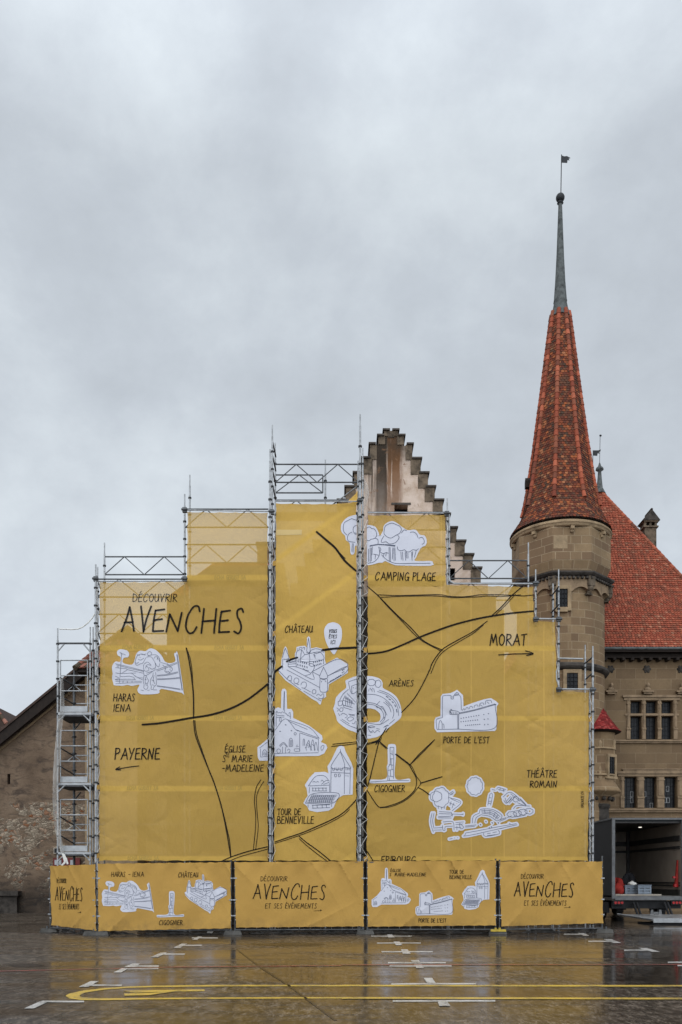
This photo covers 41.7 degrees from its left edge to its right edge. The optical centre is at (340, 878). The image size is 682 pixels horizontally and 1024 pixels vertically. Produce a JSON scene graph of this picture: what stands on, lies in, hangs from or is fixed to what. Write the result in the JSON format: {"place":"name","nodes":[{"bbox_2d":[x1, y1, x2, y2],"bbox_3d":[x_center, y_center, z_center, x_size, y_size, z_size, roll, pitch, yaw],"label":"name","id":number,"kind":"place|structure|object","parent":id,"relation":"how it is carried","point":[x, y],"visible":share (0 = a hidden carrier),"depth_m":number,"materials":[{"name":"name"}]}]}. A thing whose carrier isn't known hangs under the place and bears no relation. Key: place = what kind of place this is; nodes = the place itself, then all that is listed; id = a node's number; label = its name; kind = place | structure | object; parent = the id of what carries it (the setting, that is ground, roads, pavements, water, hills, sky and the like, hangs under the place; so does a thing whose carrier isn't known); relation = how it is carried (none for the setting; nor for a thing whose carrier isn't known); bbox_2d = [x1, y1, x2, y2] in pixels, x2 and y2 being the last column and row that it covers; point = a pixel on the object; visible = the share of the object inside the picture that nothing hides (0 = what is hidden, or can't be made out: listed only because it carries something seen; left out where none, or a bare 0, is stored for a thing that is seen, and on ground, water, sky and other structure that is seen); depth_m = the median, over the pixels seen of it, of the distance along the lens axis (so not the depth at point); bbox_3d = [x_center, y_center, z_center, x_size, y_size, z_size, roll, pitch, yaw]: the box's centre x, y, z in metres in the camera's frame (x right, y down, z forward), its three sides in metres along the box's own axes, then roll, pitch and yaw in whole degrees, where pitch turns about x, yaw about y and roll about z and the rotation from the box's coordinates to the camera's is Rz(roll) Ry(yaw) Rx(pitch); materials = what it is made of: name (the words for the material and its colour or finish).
{"place":"outdoors","nodes":[
{"label":"outdoors","id":0,"kind":"place"},
{"bbox_2d":[0,708,14,728],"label":"house","id":1,"kind":"structure","parent":0,"point":[6,717],"depth_m":62.75,"materials":[{"name":"paint"}]},
{"bbox_2d":[0,669,166,912],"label":"old barn","id":2,"kind":"structure","parent":0,"point":[28,792],"depth_m":42.00,"materials":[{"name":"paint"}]},
{"bbox_2d":[53,858,79,865],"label":"notice board","id":3,"kind":"object","parent":2,"relation":"attached to","point":[70,861],"visible":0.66,"depth_m":41.90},
{"bbox_2d":[167,542,273,924],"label":"castle wing","id":4,"kind":"structure","parent":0,"point":[179,861],"depth_m":30.40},
{"bbox_2d":[0,911,681,1023],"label":"ground","id":5,"kind":"structure","parent":0,"point":[628,971],"depth_m":14.67,"materials":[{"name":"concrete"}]},
{"bbox_2d":[39,926,57,932],"bbox_3d":[-8.722,1.504,26.760,0.520,0.187,0.240,0,0,0],"label":"ballast block","id":6,"kind":"object","parent":5,"relation":"on","point":[46,930],"depth_m":26.65,"materials":[{"name":"concrete"}]},
{"bbox_2d":[57,929,83,933],"bbox_3d":[-7.782,1.521,26.070,2.199,0.142,0.245,0,0,39],"label":"plastic foil","id":7,"kind":"object","parent":5,"relation":"on","point":[68,931],"visible":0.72,"depth_m":26.32,"materials":[{"name":"grey plastic"}]},
{"bbox_2d":[83,929,109,935],"bbox_3d":[-6.912,1.504,25.310,0.720,0.187,0.240,0,0,0],"label":"ballast block","id":8,"kind":"object","parent":5,"relation":"on","point":[96,933],"depth_m":25.20,"materials":[{"name":"concrete"}]},
{"bbox_2d":[48,862,95,930],"bbox_3d":[-7.827,0.548,26.013,2.299,2.025,0.079,0,0,39],"label":"site fence panel","id":9,"kind":"object","parent":8,"relation":"on","point":[68,928],"visible":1,"depth_m":26.08,"materials":[{"name":"metal"}]},
{"bbox_2d":[49,864,95,930],"bbox_3d":[-7.804,0.527,25.942,2.332,1.883,0.067,0,0,39],"label":"fence banner","id":10,"kind":"object","parent":9,"relation":"attached to","point":[72,892],"visible":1,"depth_m":25.89,"materials":[{"name":"fabric"}]},
{"bbox_2d":[96,860,232,930],"bbox_3d":[-5.000,0.513,25.434,3.814,2.094,0.079,0,0,-4],"label":"site fence panel","id":11,"kind":"object","parent":8,"relation":"on","point":[231,899],"visible":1,"depth_m":25.52,"materials":[{"name":"metal"}]},
{"bbox_2d":[97,862,230,930],"bbox_3d":[-5.003,0.498,25.394,3.755,1.963,0.071,0,0,-5],"label":"fence banner","id":12,"kind":"object","parent":11,"relation":"attached to","point":[153,896],"visible":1,"depth_m":25.40,"materials":[{"name":"fabric"}]},
{"bbox_2d":[72,649,145,864],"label":"side annex","id":13,"kind":"object","parent":5,"relation":"on","point":[80,667],"visible":0.09,"depth_m":40.30,"materials":[{"name":"stone"}]},
{"bbox_2d":[109,931,224,934],"bbox_3d":[-5.006,1.518,25.511,3.714,0.146,0.246,0,0,-4],"label":"plastic foil","id":14,"kind":"object","parent":5,"relation":"on","point":[156,933],"visible":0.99,"depth_m":25.56,"materials":[{"name":"black plastic"}]},
{"bbox_2d":[224,928,241,934],"bbox_3d":[-3.090,1.504,25.610,0.520,0.187,0.240,0,0,0],"label":"ballast block","id":15,"kind":"object","parent":5,"relation":"on","point":[232,932],"depth_m":25.50,"materials":[{"name":"concrete"}]},
{"bbox_2d":[246,930,356,933],"bbox_3d":[-1.198,1.522,25.785,3.680,0.140,0.240,0,0,-4],"label":"plastic foil","id":16,"kind":"object","parent":5,"relation":"on","point":[324,932],"visible":0.98,"depth_m":25.86,"materials":[{"name":"black plastic"}]},
{"bbox_2d":[56,414,595,931],"bbox_3d":[-0.493,-6.164,27.570,16.378,15.527,1.659,0,0,0],"label":"scaffold","id":17,"kind":"object","parent":5,"relation":"on","point":[74,714],"visible":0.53,"depth_m":27.13,"materials":[{"name":"metal"}]},
{"bbox_2d":[53,702,61,854],"bbox_3d":[-8.515,-3.394,27.000,0.328,5.323,0.200,0,0,0],"label":"foil strip","id":18,"kind":"object","parent":17,"relation":"hanging from","point":[55,775],"visible":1,"depth_m":26.97,"materials":[{"name":"white plastic"}]},
{"bbox_2d":[62,853,68,865],"bbox_3d":[-8.273,-0.578,26.820,0.217,0.391,0.060,0,0,0],"label":"knotted tape","id":19,"kind":"object","parent":17,"relation":"attached to","point":[64,859],"visible":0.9,"depth_m":26.80,"materials":[{"name":"white plastic"}]},
{"bbox_2d":[59,613,94,629],"bbox_3d":[-7.993,-7.813,27.150,1.100,0.524,0.036,0,0,0],"label":"slack rope","id":20,"kind":"object","parent":17,"relation":"hanging from","point":[80,627],"visible":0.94,"depth_m":27.14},
{"bbox_2d":[95,512,270,861],"bbox_3d":[-4.732,-5.783,26.912,5.301,10.574,0.285,0,0,0],"label":"map sheet","id":21,"kind":"object","parent":17,"relation":"attached to","point":[183,716],"visible":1,"depth_m":27.00,"materials":[{"name":"fabric"}]},
{"bbox_2d":[271,490,360,860],"bbox_3d":[-0.751,-6.145,26.935,2.713,11.248,0.331,0,0,0],"label":"map sheet","id":22,"kind":"object","parent":17,"relation":"attached to","point":[315,726],"visible":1,"depth_m":27.00,"materials":[{"name":"fabric"}]},
{"bbox_2d":[361,515,592,861],"bbox_3d":[4.074,-5.722,26.915,6.983,10.543,0.290,0,0,0],"label":"map sheet","id":23,"kind":"object","parent":17,"relation":"attached to","point":[477,742],"visible":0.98,"depth_m":27.00,"materials":[{"name":"fabric"}]},
{"bbox_2d":[356,928,373,933],"bbox_3d":[0.702,1.504,25.860,0.520,0.187,0.240,0,0,0],"label":"ballast block","id":24,"kind":"object","parent":5,"relation":"on","point":[366,931],"depth_m":25.75,"materials":[{"name":"concrete"}]},
{"bbox_2d":[233,859,364,930],"bbox_3d":[-1.193,0.497,25.709,3.780,2.126,0.079,0,0,-4],"label":"site fence panel","id":25,"kind":"object","parent":24,"relation":"on","point":[234,900],"visible":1,"depth_m":25.66,"materials":[{"name":"metal"}]},
{"bbox_2d":[234,861,363,927],"bbox_3d":[-1.190,0.440,25.662,3.726,1.912,0.094,0,0,-4],"label":"fence banner","id":26,"kind":"object","parent":25,"relation":"attached to","point":[302,894],"visible":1,"depth_m":25.67,"materials":[{"name":"fabric"}]},
{"bbox_2d":[373,930,487,933],"bbox_3d":[2.613,1.524,25.909,3.702,0.137,0.240,0,0,0],"label":"plastic foil","id":27,"kind":"object","parent":5,"relation":"on","point":[428,932],"visible":0.98,"depth_m":25.97,"materials":[{"name":"black plastic"}]},
{"bbox_2d":[488,928,506,933],"bbox_3d":[4.524,1.504,25.850,0.520,0.187,0.260,0,0,0],"label":"ballast block","id":28,"kind":"object","parent":5,"relation":"on","point":[497,931],"depth_m":25.74,"materials":[{"name":"concrete"}]},
{"bbox_2d":[366,859,497,929],"bbox_3d":[2.613,0.488,25.834,3.802,2.144,0.079,0,0,0],"label":"site fence panel","id":29,"kind":"object","parent":28,"relation":"on","point":[367,915],"visible":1,"depth_m":25.83,"materials":[{"name":"metal"}]},
{"bbox_2d":[367,860,495,926],"bbox_3d":[2.614,0.424,25.788,3.727,1.916,0.100,0,0,0],"label":"fence banner","id":30,"kind":"object","parent":29,"relation":"attached to","point":[430,893],"visible":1,"depth_m":25.80,"materials":[{"name":"fabric"}]},
{"bbox_2d":[506,929,595,933],"bbox_3d":[6.138,1.520,26.209,3.186,0.144,0.246,0,0,-10],"label":"plastic foil","id":31,"kind":"object","parent":5,"relation":"on","point":[553,931],"visible":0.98,"depth_m":26.30,"materials":[{"name":"grey plastic"}]},
{"bbox_2d":[510,154,614,861],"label":"stair tower","id":32,"kind":"structure","parent":5,"relation":"on","point":[564,527],"depth_m":40.59,"materials":[{"name":"stone"}]},
{"bbox_2d":[550,585,570,612],"bbox_3d":[9.842,-12.507,40.090,0.862,1.181,0.400,0,0,0],"label":"window","id":33,"kind":"structure","parent":32,"relation":"in","point":[565,590],"depth_m":39.90,"materials":[{"name":"stone"}]},
{"bbox_2d":[563,669,581,691],"bbox_3d":[10.325,-8.796,40.110,0.819,1.110,0.400,0,0,0],"label":"window","id":34,"kind":"structure","parent":32,"relation":"in","point":[572,678],"depth_m":39.91,"materials":[{"name":"stone"}]},
{"bbox_2d":[591,708,621,819],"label":"corner turret","id":35,"kind":"object","parent":32,"relation":"attached to","point":[606,731],"visible":0.48,"depth_m":40.37,"materials":[{"name":"stone"}]},
{"bbox_2d":[604,753,617,778],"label":"window","id":36,"kind":"structure","parent":35,"relation":"in","point":[610,759],"depth_m":40.44,"materials":[{"name":"stone"}]},
{"bbox_2d":[504,435,681,910],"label":"castle facade","id":37,"kind":"structure","parent":5,"relation":"on","point":[643,657],"depth_m":44.00,"materials":[{"name":"stone"}]},
{"bbox_2d":[617,771,681,807],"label":"window","id":38,"kind":"structure","parent":37,"relation":"in","point":[645,786],"depth_m":43.98,"materials":[{"name":"stone"}]},
{"bbox_2d":[622,695,681,738],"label":"window","id":39,"kind":"structure","parent":37,"relation":"in","point":[648,732],"depth_m":43.97,"materials":[{"name":"stone"}]},
{"bbox_2d":[595,927,613,932],"bbox_3d":[7.774,1.504,26.460,0.520,0.187,0.240,0,0,0],"label":"ballast block","id":40,"kind":"object","parent":5,"relation":"on","point":[605,930],"depth_m":26.35,"materials":[{"name":"concrete"}]},
{"bbox_2d":[498,856,604,929],"bbox_3d":[6.152,0.441,26.135,3.286,2.238,0.079,0,0,-10],"label":"site fence panel","id":41,"kind":"object","parent":40,"relation":"on","point":[499,899],"visible":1,"depth_m":26.08,"materials":[{"name":"metal"}]},
{"bbox_2d":[499,861,602,926],"bbox_3d":[6.151,0.428,26.087,3.227,1.892,0.086,0,0,-10],"label":"fence banner","id":42,"kind":"object","parent":41,"relation":"attached to","point":[547,893],"visible":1,"depth_m":26.09,"materials":[{"name":"fabric"}]},
{"bbox_2d":[567,818,681,924],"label":"box truck","id":43,"kind":"object","parent":5,"relation":"on","point":[646,851],"visible":0.74,"depth_m":34.29,"materials":[{"name":"metal"}]},
{"bbox_2d":[622,872,636,893],"bbox_3d":[11.168,0.183,34.894,0.686,0.878,0.684,0,0,0],"label":"cloth bag","id":44,"kind":"object","parent":43,"relation":"on","point":[628,877],"visible":0.37,"depth_m":34.82,"materials":[{"name":"black fabric"}]},
{"bbox_2d":[615,894,661,895],"bbox_3d":[11.175,0.598,33.925,1.950,0.045,1.350,0,0,0],"label":"loading board","id":45,"kind":"object","parent":43,"relation":"on","point":[638,894],"visible":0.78,"depth_m":33.25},
{"bbox_2d":[615,877,624,893],"bbox_3d":[10.610,0.282,34.482,0.783,0.680,0.898,0,0,0],"label":"folded jacket","id":46,"kind":"object","parent":45,"relation":"on","point":[619,886],"visible":0.44,"depth_m":34.16,"materials":[{"name":"red fabric"}]},
{"bbox_2d":[624,885,635,893],"bbox_3d":[11.020,0.407,34.250,0.444,0.330,0.440,0,0,0],"label":"plastic crate","id":47,"kind":"object","parent":45,"relation":"on","point":[631,890],"visible":0.88,"depth_m":34.05,"materials":[{"name":"grey plastic"}]},
{"bbox_2d":[635,885,651,893],"bbox_3d":[11.420,0.397,33.850,0.524,0.350,0.440,0,0,0],"label":"plastic crate","id":48,"kind":"object","parent":45,"relation":"on","point":[642,889],"visible":0.94,"depth_m":33.65,"materials":[{"name":"grey plastic"}]},
{"bbox_2d":[672,860,677,886],"bbox_3d":[12.455,-0.200,33.345,0.190,1.000,0.150,0,0,0],"label":"lashing strap","id":49,"kind":"object","parent":43,"relation":"hanging from","point":[675,884],"visible":1,"depth_m":33.30,"materials":[{"name":"red fabric"}]},
{"bbox_2d":[0,0,681,715],"label":"sky","id":50,"kind":"structure","parent":0,"point":[223,223],"materials":[{"name":"grey"}]},
{"bbox_2d":[276,428,503,927],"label":"gabled house","id":51,"kind":"structure","parent":0,"point":[395,478],"depth_m":29.30,"materials":[{"name":"paint"}]},
{"bbox_2d":[394,509,406,511],"bbox_3d":[1.967,-12.097,29.660,0.539,0.393,0.020,0,0,0],"label":"window pane","id":52,"kind":"structure","parent":51,"relation":"in","point":[395,510],"depth_m":29.65,"materials":[{"name":"black glass"}]}
]}

